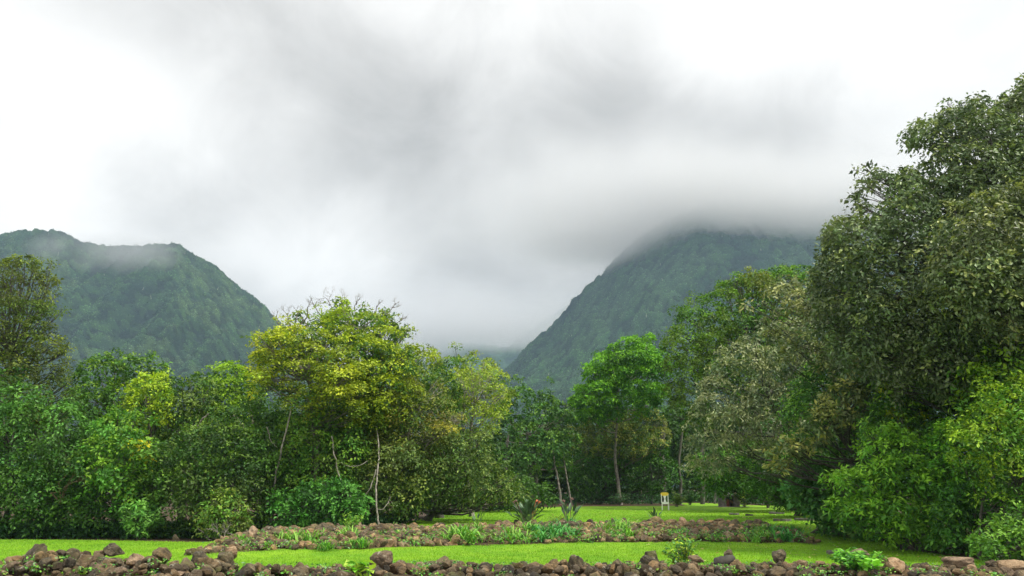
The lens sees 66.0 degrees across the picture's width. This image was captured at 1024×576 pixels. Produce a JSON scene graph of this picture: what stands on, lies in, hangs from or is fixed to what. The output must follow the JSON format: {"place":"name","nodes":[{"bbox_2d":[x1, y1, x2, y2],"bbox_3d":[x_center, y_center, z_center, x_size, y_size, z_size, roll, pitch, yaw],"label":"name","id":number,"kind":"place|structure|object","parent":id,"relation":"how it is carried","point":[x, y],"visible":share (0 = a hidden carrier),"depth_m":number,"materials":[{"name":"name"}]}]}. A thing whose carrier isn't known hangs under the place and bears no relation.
{"place":"outdoors","nodes":[
{"label":"outdoors","id":0,"kind":"place"},
{"bbox_2d":[0,228,346,478],"bbox_3d":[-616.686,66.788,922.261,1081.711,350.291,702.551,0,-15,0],"label":"mountain","id":1,"kind":"structure","parent":0,"point":[142,315],"depth_m":904.89,"materials":[{"name":"plant"}]},
{"bbox_2d":[0,228,333,465],"bbox_3d":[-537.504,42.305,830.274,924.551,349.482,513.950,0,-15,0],"label":"hillside forest","id":2,"kind":"object","parent":1,"relation":"on","point":[157,313],"visible":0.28,"depth_m":908.78,"materials":[{"name":"green plant"}]},
{"bbox_2d":[350,305,568,436],"bbox_3d":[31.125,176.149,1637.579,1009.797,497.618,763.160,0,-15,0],"label":"mountain","id":3,"kind":"structure","parent":0,"point":[503,354],"depth_m":1745.27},
{"bbox_2d":[414,306,565,411],"bbox_3d":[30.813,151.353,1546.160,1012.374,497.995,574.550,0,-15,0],"label":"hillside forest","id":4,"kind":"object","parent":3,"relation":"on","point":[480,349],"visible":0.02,"depth_m":1746.30,"materials":[{"name":"green plant"}]},
{"bbox_2d":[0,488,1017,575],"bbox_3d":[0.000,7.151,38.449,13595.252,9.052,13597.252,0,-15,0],"label":"ground","id":5,"kind":"structure","parent":0,"point":[694,506],"depth_m":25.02,"materials":[{"name":"plant"}]},
{"bbox_2d":[0,252,78,511],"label":"feathery tree","id":6,"kind":"object","parent":5,"relation":"on","point":[10,352],"visible":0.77,"depth_m":35.63,"materials":[{"name":"green plant"}]},
{"bbox_2d":[0,366,103,537],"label":"leafy tree","id":7,"kind":"object","parent":5,"relation":"on","point":[19,478],"visible":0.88,"depth_m":31.42,"materials":[{"name":"green plant"}]},
{"bbox_2d":[0,414,115,514],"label":"shaded tree","id":8,"kind":"object","parent":5,"relation":"on","point":[70,433],"visible":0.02,"depth_m":47.42,"materials":[{"name":"green plant"}]},
{"bbox_2d":[23,461,165,537],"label":"leafy tree","id":9,"kind":"object","parent":5,"relation":"on","point":[85,513],"visible":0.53,"depth_m":30.89,"materials":[{"name":"green plant"}]},
{"bbox_2d":[60,402,163,536],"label":"leafy tree","id":10,"kind":"object","parent":5,"relation":"on","point":[125,442],"visible":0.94,"depth_m":30.88,"materials":[{"name":"green plant"}]},
{"bbox_2d":[50,443,103,504],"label":"dry twigs","id":11,"kind":"object","parent":10,"relation":"attached to","point":[63,493],"visible":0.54,"depth_m":30.90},
{"bbox_2d":[58,347,179,520],"bbox_3d":[-20.323,7.624,40.321,7.304,9.334,6.413,0,-15,0],"label":"leafy tree","id":12,"kind":"object","parent":5,"relation":"on","point":[106,396],"visible":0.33,"depth_m":39.57,"materials":[{"name":"green plant"}]},
{"bbox_2d":[62,424,209,510],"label":"shaded tree","id":13,"kind":"object","parent":5,"relation":"on","point":[136,477],"visible":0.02,"depth_m":47.19,"materials":[{"name":"green plant"}]},
{"bbox_2d":[115,498,165,539],"bbox_3d":[-14.290,8.946,30.441,1.923,1.651,2.852,8,-17,-29],"label":"shrub","id":14,"kind":"object","parent":5,"relation":"on","point":[140,513],"visible":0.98,"depth_m":29.84,"materials":[{"name":"green plant"}]},
{"bbox_2d":[114,366,174,466],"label":"flushed tree","id":15,"kind":"object","parent":5,"relation":"on","point":[160,396],"visible":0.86,"depth_m":35.05,"materials":[{"name":"green plant"}]},
{"bbox_2d":[145,370,225,519],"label":"leafy tree","id":16,"kind":"object","parent":5,"relation":"on","point":[183,415],"visible":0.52,"depth_m":37.32,"materials":[{"name":"green plant"}]},
{"bbox_2d":[133,411,266,512],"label":"shaded tree","id":17,"kind":"object","parent":5,"relation":"on","point":[249,490],"depth_m":47.23,"materials":[{"name":"green plant"}]},
{"bbox_2d":[128,418,288,538],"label":"leafy tree","id":18,"kind":"object","parent":5,"relation":"on","point":[219,460],"visible":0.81,"depth_m":30.88,"materials":[{"name":"green plant"}]},
{"bbox_2d":[189,477,254,539],"bbox_3d":[-10.957,8.429,29.987,2.366,2.410,3.178,6,-16,-21],"label":"shrub","id":19,"kind":"object","parent":5,"relation":"on","point":[207,512],"visible":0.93,"depth_m":29.45,"materials":[{"name":"green plant"}]},
{"bbox_2d":[195,359,271,508],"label":"flushed tree","id":20,"kind":"object","parent":5,"relation":"on","point":[234,389],"visible":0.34,"depth_m":41.33,"materials":[{"name":"green plant"}]},
{"bbox_2d":[243,563,255,575],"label":"rock","id":21,"kind":"object","parent":5,"relation":"on","point":[249,569],"visible":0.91,"depth_m":14.74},
{"bbox_2d":[215,389,296,510],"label":"understory tree","id":22,"kind":"object","parent":5,"relation":"on","point":[254,406],"visible":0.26,"depth_m":35.82,"materials":[{"name":"green plant"}]},
{"bbox_2d":[270,401,292,521],"bbox_3d":[-9.204,6.939,31.628,0.662,4.946,0.190,12,-19,-38],"label":"slim trunk","id":23,"kind":"object","parent":5,"relation":"on","point":[271,519],"visible":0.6,"depth_m":31.59,"materials":[{"name":"grey plant"}]},
{"bbox_2d":[237,313,378,512],"bbox_3d":[-8.618,5.673,32.847,6.365,9.397,6.546,0,-15,0],"label":"yellow tree","id":24,"kind":"object","parent":5,"relation":"on","point":[268,354],"visible":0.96,"depth_m":32.15,"materials":[{"name":"green plant"}]},
{"bbox_2d":[262,475,375,527],"bbox_3d":[-7.527,8.476,30.519,4.675,2.525,2.868,0,-15,0],"label":"shrub","id":25,"kind":"object","parent":5,"relation":"on","point":[327,495],"visible":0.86,"depth_m":30.02,"materials":[{"name":"green plant"}]},
{"bbox_2d":[270,407,376,512],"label":"leafy tree","id":26,"kind":"object","parent":5,"relation":"on","point":[306,463],"visible":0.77,"depth_m":31.96,"materials":[{"name":"green plant"}]},
{"bbox_2d":[309,539,337,550],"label":"strap leaf clump","id":27,"kind":"object","parent":5,"relation":"on","point":[324,546],"visible":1,"depth_m":22.09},
{"bbox_2d":[237,407,429,520],"bbox_3d":[-7.777,8.168,35.203,8.961,5.716,5.289,0,-15,0],"label":"understory tree","id":28,"kind":"object","parent":5,"relation":"on","point":[267,420],"visible":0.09,"depth_m":34.31,"materials":[{"name":"green plant"}]},
{"bbox_2d":[290,384,403,511],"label":"vine covered tree","id":29,"kind":"object","parent":5,"relation":"on","point":[340,430],"visible":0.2,"depth_m":32.88,"materials":[{"name":"green plant"}]},
{"bbox_2d":[282,296,431,457],"bbox_3d":[-7.206,5.378,35.460,7.390,11.192,7.777,0,-15,0],"label":"vine covered tree","id":30,"kind":"object","parent":5,"relation":"on","point":[386,365],"visible":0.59,"depth_m":34.21,"materials":[{"name":"green plant"}]},
{"bbox_2d":[309,287,407,329],"bbox_3d":[-7.334,0.871,37.480,4.982,2.249,1.309,0,-15,0],"label":"bare treetop","id":31,"kind":"object","parent":30,"relation":"attached to","point":[354,309],"visible":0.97,"depth_m":37.43,"materials":[{"name":"grey plant"}]},
{"bbox_2d":[349,536,372,547],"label":"strap leaf clump","id":32,"kind":"object","parent":5,"relation":"on","point":[361,542],"visible":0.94,"depth_m":22.75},
{"bbox_2d":[375,426,379,523],"bbox_3d":[-5.404,7.483,31.395,0.256,4.018,1.554,5,-16,-19],"label":"slim trunk","id":33,"kind":"object","parent":5,"relation":"on","point":[378,522],"visible":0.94,"depth_m":30.78,"materials":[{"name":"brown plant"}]},
{"bbox_2d":[0,492,763,539],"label":"undergrowth","id":34,"kind":"object","parent":5,"relation":"on","point":[64,530],"visible":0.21,"depth_m":30.97,"materials":[{"name":"green plant"}]},
{"bbox_2d":[348,434,434,524],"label":"grey green tree","id":35,"kind":"object","parent":5,"relation":"on","point":[398,508],"visible":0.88,"depth_m":31.61,"materials":[{"name":"green plant"}]},
{"bbox_2d":[358,364,471,523],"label":"olive tree","id":36,"kind":"object","parent":5,"relation":"on","point":[446,424],"visible":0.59,"depth_m":33.02,"materials":[{"name":"green plant"}]},
{"bbox_2d":[415,359,469,517],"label":"tree","id":37,"kind":"object","parent":5,"relation":"on","point":[454,391],"visible":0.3,"depth_m":36.28,"materials":[{"name":"green plant"}]},
{"bbox_2d":[432,525,474,541],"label":"strap leaf clump","id":38,"kind":"object","parent":5,"relation":"on","point":[463,531],"visible":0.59,"depth_m":24.64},
{"bbox_2d":[391,425,531,520],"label":"drooping tree","id":39,"kind":"object","parent":5,"relation":"on","point":[456,496],"visible":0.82,"depth_m":32.59,"materials":[{"name":"green plant"}]},
{"bbox_2d":[402,341,524,462],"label":"leafy tree","id":40,"kind":"object","parent":5,"relation":"on","point":[457,359],"visible":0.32,"depth_m":45.09,"materials":[{"name":"green plant"}]},
{"bbox_2d":[447,527,497,542],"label":"strap leaf clump","id":41,"kind":"object","parent":5,"relation":"on","point":[471,535],"visible":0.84,"depth_m":24.48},
{"bbox_2d":[417,426,530,508],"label":"shaded tree","id":42,"kind":"object","parent":5,"relation":"on","point":[509,447],"visible":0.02,"depth_m":63.48,"materials":[{"name":"green plant"}]},
{"bbox_2d":[444,357,513,516],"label":"pale yellow tree","id":43,"kind":"object","parent":5,"relation":"on","point":[481,378],"visible":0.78,"depth_m":37.67,"materials":[{"name":"green plant"}]},
{"bbox_2d":[409,467,558,518],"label":"undergrowth","id":44,"kind":"object","parent":5,"relation":"on","point":[542,491],"visible":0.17,"depth_m":42.85,"materials":[{"name":"green plant"}]},
{"bbox_2d":[0,521,1002,575],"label":"weeds","id":45,"kind":"object","parent":5,"relation":"on","point":[572,534],"visible":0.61,"depth_m":22.77,"materials":[{"name":"green plant"}]},
{"bbox_2d":[184,518,820,555],"bbox_3d":[0.239,8.492,27.239,20.725,0.873,7.525,3,-15,-13],"label":"rubble","id":46,"kind":"object","parent":5,"relation":"on","point":[439,541],"visible":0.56,"depth_m":25.62,"materials":[{"name":"stone"}]},
{"bbox_2d":[339,511,363,526],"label":"leafy weed","id":47,"kind":"object","parent":46,"relation":"on","point":[356,521],"visible":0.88,"depth_m":25.83,"materials":[{"name":"green plant"}]},
{"bbox_2d":[0,550,1021,575],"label":"rubble","id":48,"kind":"object","parent":5,"relation":"on","point":[399,567],"visible":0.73,"depth_m":15.20,"materials":[{"name":"stone"}]},
{"bbox_2d":[22,543,47,575],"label":"rock","id":49,"kind":"object","parent":48,"relation":"on","point":[34,550],"visible":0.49,"depth_m":15.46,"materials":[{"name":"stone"}]},
{"bbox_2d":[38,557,51,570],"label":"rock","id":50,"kind":"object","parent":48,"relation":"on","point":[44,563],"visible":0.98,"depth_m":14.59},
{"bbox_2d":[65,548,80,560],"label":"rock","id":51,"kind":"object","parent":48,"relation":"on","point":[73,552],"visible":0.69,"depth_m":15.33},
{"bbox_2d":[71,554,92,573],"bbox_3d":[-8.271,5.383,15.354,0.499,0.403,0.464,1,-15,-4],"label":"rock","id":52,"kind":"object","parent":48,"relation":"on","point":[83,558],"visible":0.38,"depth_m":15.23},
{"bbox_2d":[103,543,124,556],"bbox_3d":[-8.094,5.355,16.081,0.317,0.262,0.400,11,-21,21],"label":"rock","id":53,"kind":"object","parent":48,"relation":"on","point":[112,549],"visible":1,"depth_m":15.96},
{"bbox_2d":[112,566,128,575],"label":"rock","id":54,"kind":"object","parent":48,"relation":"on","point":[119,571],"visible":0.95,"depth_m":14.20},
{"bbox_2d":[126,553,144,565],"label":"rock","id":55,"kind":"object","parent":48,"relation":"on","point":[133,558],"visible":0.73,"depth_m":15.57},
{"bbox_2d":[152,547,171,562],"bbox_3d":[-7.076,5.402,15.924,0.385,0.325,0.314,21,-23,-26],"label":"rock","id":56,"kind":"object","parent":48,"relation":"on","point":[160,553],"visible":0.81,"depth_m":15.87,"materials":[{"name":"stone"}]},
{"bbox_2d":[194,557,213,567],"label":"rock","id":57,"kind":"object","parent":48,"relation":"on","point":[204,560],"visible":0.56,"depth_m":14.84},
{"bbox_2d":[217,551,233,568],"bbox_3d":[-5.543,5.329,15.259,0.325,0.452,0.324,5,-16,-19],"label":"rock","id":58,"kind":"object","parent":48,"relation":"on","point":[226,557],"visible":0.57,"depth_m":15.18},
{"bbox_2d":[342,559,376,575],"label":"leafy weed","id":59,"kind":"object","parent":48,"relation":"on","point":[356,568],"visible":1,"depth_m":14.22,"materials":[{"name":"green plant"}]},
{"bbox_2d":[369,550,392,569],"bbox_3d":[-2.563,5.363,15.461,0.465,0.399,0.398,-4,-15,-27],"label":"rock","id":60,"kind":"object","parent":48,"relation":"on","point":[381,559],"visible":0.84,"depth_m":15.33,"materials":[{"name":"stone"}]},
{"bbox_2d":[568,555,583,573],"bbox_3d":[1.299,5.556,15.874,0.286,0.369,0.286,-7,-16,25],"label":"rock","id":61,"kind":"object","parent":48,"relation":"on","point":[573,560],"visible":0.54,"depth_m":15.79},
{"bbox_2d":[772,549,786,562],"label":"rock","id":62,"kind":"object","parent":48,"relation":"on","point":[779,555],"visible":0.92,"depth_m":16.39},
{"bbox_2d":[827,547,886,570],"bbox_3d":[6.786,5.386,15.503,1.092,0.524,1.137,-9,-17,31],"label":"leafy shrub","id":63,"kind":"object","parent":48,"relation":"on","point":[848,559],"visible":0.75,"depth_m":15.44,"materials":[{"name":"green plant"}]},
{"bbox_2d":[857,555,883,573],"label":"leafy weed","id":64,"kind":"object","parent":48,"relation":"on","point":[875,563],"visible":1,"depth_m":14.73,"materials":[{"name":"green plant"}]},
{"bbox_2d":[883,557,904,574],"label":"rock","id":65,"kind":"object","parent":48,"relation":"on","point":[897,564],"visible":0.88,"depth_m":15.38,"materials":[{"name":"stone"}]},
{"bbox_2d":[941,556,974,568],"bbox_3d":[9.240,5.680,16.315,0.602,0.224,0.402,-6,-16,14],"label":"rock","id":66,"kind":"object","parent":48,"relation":"on","point":[960,562],"visible":0.88,"depth_m":16.19,"materials":[{"name":"stone"}]},
{"bbox_2d":[997,559,1023,570],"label":"rock","id":67,"kind":"object","parent":48,"relation":"on","point":[1014,565],"visible":0.68,"depth_m":15.83,"materials":[{"name":"stone"}]},
{"bbox_2d":[499,527,530,542],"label":"strap leaf clump","id":68,"kind":"object","parent":5,"relation":"on","point":[515,536],"visible":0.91,"depth_m":25.01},
{"bbox_2d":[504,497,545,521],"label":"paddle leaf plant","id":69,"kind":"object","parent":5,"relation":"on","point":[530,507],"visible":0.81,"depth_m":30.29,"materials":[{"name":"green plant"}]},
{"bbox_2d":[470,413,596,502],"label":"shaded tree","id":70,"kind":"object","parent":5,"relation":"on","point":[550,477],"visible":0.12,"depth_m":66.72,"materials":[{"name":"green plant"}]},
{"bbox_2d":[481,376,590,504],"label":"leafy tree","id":71,"kind":"object","parent":5,"relation":"on","point":[533,445],"visible":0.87,"depth_m":52.95,"materials":[{"name":"green plant"}]},
{"bbox_2d":[528,522,571,536],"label":"strap leaf clump","id":72,"kind":"object","parent":5,"relation":"on","point":[554,529],"visible":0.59,"depth_m":26.19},
{"bbox_2d":[559,498,581,520],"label":"paddle leaf plant","id":73,"kind":"object","parent":5,"relation":"on","point":[564,509],"visible":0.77,"depth_m":31.05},
{"bbox_2d":[525,406,660,502],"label":"shaded tree","id":74,"kind":"object","parent":5,"relation":"on","point":[605,446],"visible":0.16,"depth_m":68.98,"materials":[{"name":"green plant"}]},
{"bbox_2d":[567,406,671,503],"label":"leafy tree","id":75,"kind":"object","parent":5,"relation":"on","point":[640,438],"visible":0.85,"depth_m":58.04,"materials":[{"name":"green plant"}]},
{"bbox_2d":[566,332,674,504],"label":"bright green tree","id":76,"kind":"object","parent":5,"relation":"on","point":[642,360],"visible":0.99,"depth_m":55.26,"materials":[{"name":"green plant"}]},
{"bbox_2d":[566,440,683,503],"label":"leafy tree","id":77,"kind":"object","parent":5,"relation":"on","point":[652,488],"visible":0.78,"depth_m":58.45,"materials":[{"name":"green plant"}]},
{"bbox_2d":[591,404,717,502],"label":"shaded tree","id":78,"kind":"object","parent":5,"relation":"on","point":[675,439],"visible":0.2,"depth_m":73.06,"materials":[{"name":"green plant"}]},
{"bbox_2d":[665,492,686,506],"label":"leafy shrub","id":79,"kind":"object","parent":5,"relation":"on","point":[677,500],"visible":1,"depth_m":50.06,"materials":[{"name":"green plant"}]},
{"bbox_2d":[661,538,699,564],"bbox_3d":[3.860,5.951,17.626,0.971,0.712,0.908,12,-19,-37],"label":"leafy shrub","id":80,"kind":"object","parent":5,"relation":"on","point":[685,548],"visible":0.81,"depth_m":17.60,"materials":[{"name":"green plant"}]},
{"bbox_2d":[678,432,682,504],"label":"tree trunk","id":81,"kind":"object","parent":5,"relation":"on","point":[679,475],"visible":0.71,"depth_m":58.51,"materials":[{"name":"brown plant"}]},
{"bbox_2d":[679,487,700,504],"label":"leafy shrub","id":82,"kind":"object","parent":5,"relation":"on","point":[691,500],"visible":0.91,"depth_m":54.99,"materials":[{"name":"green plant"}]},
{"bbox_2d":[644,400,774,501],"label":"shaded tree","id":83,"kind":"object","parent":5,"relation":"on","point":[688,485],"visible":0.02,"depth_m":84.29,"materials":[{"name":"green plant"}]},
{"bbox_2d":[715,495,741,506],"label":"stone hearth","id":84,"kind":"object","parent":5,"relation":"on","point":[722,502],"visible":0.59,"depth_m":49.89,"materials":[{"name":"stone"}]},
{"bbox_2d":[684,437,793,510],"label":"leafy tree","id":85,"kind":"object","parent":5,"relation":"on","point":[732,483],"visible":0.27,"depth_m":42.70,"materials":[{"name":"green plant"}]},
{"bbox_2d":[654,263,832,481],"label":"rounded tree","id":86,"kind":"object","parent":5,"relation":"on","point":[726,335],"visible":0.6,"depth_m":46.79,"materials":[{"name":"green plant"}]},
{"bbox_2d":[677,315,845,483],"bbox_3d":[11.561,5.831,35.728,8.446,9.405,6.718,0,-15,0],"label":"silver leaved tree","id":87,"kind":"object","parent":5,"relation":"on","point":[774,388],"visible":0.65,"depth_m":34.21,"materials":[{"name":"green plant"}]},
{"bbox_2d":[766,566,787,575],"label":"rock","id":88,"kind":"object","parent":5,"relation":"on","point":[777,571],"visible":1,"depth_m":14.87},
{"bbox_2d":[712,404,849,493],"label":"shaded tree","id":89,"kind":"object","parent":5,"relation":"on","point":[736,428],"visible":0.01,"depth_m":83.38,"materials":[{"name":"green plant"}]},
{"bbox_2d":[769,527,806,540],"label":"strap leaf clump","id":90,"kind":"object","parent":5,"relation":"on","point":[787,535],"visible":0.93,"depth_m":25.79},
{"bbox_2d":[737,439,863,515],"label":"leafy tree","id":91,"kind":"object","parent":5,"relation":"on","point":[770,485],"visible":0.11,"depth_m":36.76,"materials":[{"name":"green plant"}]},
{"bbox_2d":[736,253,907,498],"bbox_3d":[12.271,3.586,29.153,7.099,10.946,4.488,5,-16,-18],"label":"silvery tree","id":92,"kind":"object","parent":5,"relation":"on","point":[789,340],"visible":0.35,"depth_m":29.17,"materials":[{"name":"green plant"}]},
{"bbox_2d":[770,400,895,497],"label":"shaded tree","id":93,"kind":"object","parent":5,"relation":"on","point":[821,438],"depth_m":67.34,"materials":[{"name":"green plant"}]},
{"bbox_2d":[758,350,909,532],"bbox_3d":[12.996,5.453,30.243,6.940,7.796,5.171,0,-15,0],"label":"leafy tree","id":94,"kind":"object","parent":5,"relation":"on","point":[809,390],"visible":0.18,"depth_m":29.23,"materials":[{"name":"green plant"}]},
{"bbox_2d":[772,454,896,541],"bbox_3d":[11.875,7.682,28.756,4.692,3.163,3.526,0,-15,0],"label":"leafy bush","id":95,"kind":"object","parent":5,"relation":"on","point":[824,525],"visible":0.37,"depth_m":27.82,"materials":[{"name":"green plant"}]},
{"bbox_2d":[755,370,920,542],"bbox_3d":[11.132,5.819,27.154,5.773,6.149,3.368,0,-15,0],"label":"ochre branch tree","id":96,"kind":"object","parent":5,"relation":"on","point":[846,389],"visible":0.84,"depth_m":26.71,"materials":[{"name":"green plant"}]},
{"bbox_2d":[817,416,972,552],"bbox_3d":[11.614,5.940,23.946,4.404,4.116,3.928,-6,-16,21],"label":"leafy bush","id":97,"kind":"object","parent":5,"relation":"on","point":[884,478],"visible":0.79,"depth_m":23.14,"materials":[{"name":"green plant"}]},
{"bbox_2d":[877,375,934,548],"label":"flushed tree","id":98,"kind":"object","parent":5,"relation":"on","point":[898,416],"visible":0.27,"depth_m":25.31,"materials":[{"name":"green plant"}]},
{"bbox_2d":[795,73,1023,542],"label":"broadleaf tree","id":99,"kind":"object","parent":5,"relation":"on","point":[970,276],"visible":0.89,"depth_m":23.86,"materials":[{"name":"green plant"}]},
{"bbox_2d":[850,321,1023,539],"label":"leafy tree","id":100,"kind":"object","parent":5,"relation":"on","point":[933,415],"visible":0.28,"depth_m":24.53,"materials":[{"name":"green plant"}]},
{"bbox_2d":[916,413,998,552],"bbox_3d":[13.188,5.702,23.133,2.166,4.180,3.112,-9,-17,31],"label":"leafy bush","id":101,"kind":"object","parent":5,"relation":"on","point":[935,448],"visible":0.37,"depth_m":22.83,"materials":[{"name":"green plant"}]},
{"bbox_2d":[913,469,1022,556],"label":"leafy bush","id":102,"kind":"object","parent":5,"relation":"on","point":[959,545],"visible":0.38,"depth_m":21.69,"materials":[{"name":"green plant"}]},
{"bbox_2d":[937,366,1023,559],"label":"leafy bush","id":103,"kind":"object","parent":5,"relation":"on","point":[1003,452],"visible":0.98,"depth_m":20.18,"materials":[{"name":"green plant"}]},
{"bbox_2d":[963,499,1023,564],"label":"leafy bush","id":104,"kind":"object","parent":5,"relation":"on","point":[1016,530],"visible":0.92,"depth_m":18.59,"materials":[{"name":"green plant"}]},
{"bbox_2d":[0,0,1023,366],"label":"sky","id":105,"kind":"structure","parent":0,"point":[474,166],"materials":[{"name":"white"}]},
{"bbox_2d":[462,202,1008,487],"bbox_3d":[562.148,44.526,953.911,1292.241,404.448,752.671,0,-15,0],"label":"mountain","id":106,"kind":"structure","parent":0,"point":[817,226],"depth_m":990.81,"materials":[{"name":"plant"}]},
{"bbox_2d":[464,201,964,487],"bbox_3d":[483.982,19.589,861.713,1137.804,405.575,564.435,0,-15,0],"label":"hillside forest","id":107,"kind":"object","parent":106,"relation":"on","point":[584,338],"visible":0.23,"depth_m":973.51,"materials":[{"name":"green plant"}]},
{"bbox_2d":[587,507,944,562],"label":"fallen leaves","id":108,"kind":"object","parent":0,"point":[757,545],"visible":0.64,"depth_m":25.12,"materials":[{"name":"brown plant"}]},
{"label":"rock","id":109,"kind":"object","parent":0,"visible":0},
{"bbox_2d":[713,555,735,564],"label":"rock","id":110,"kind":"object","parent":109,"relation":"on","point":[726,559],"visible":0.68,"depth_m":16.41,"materials":[{"name":"grey stone"}]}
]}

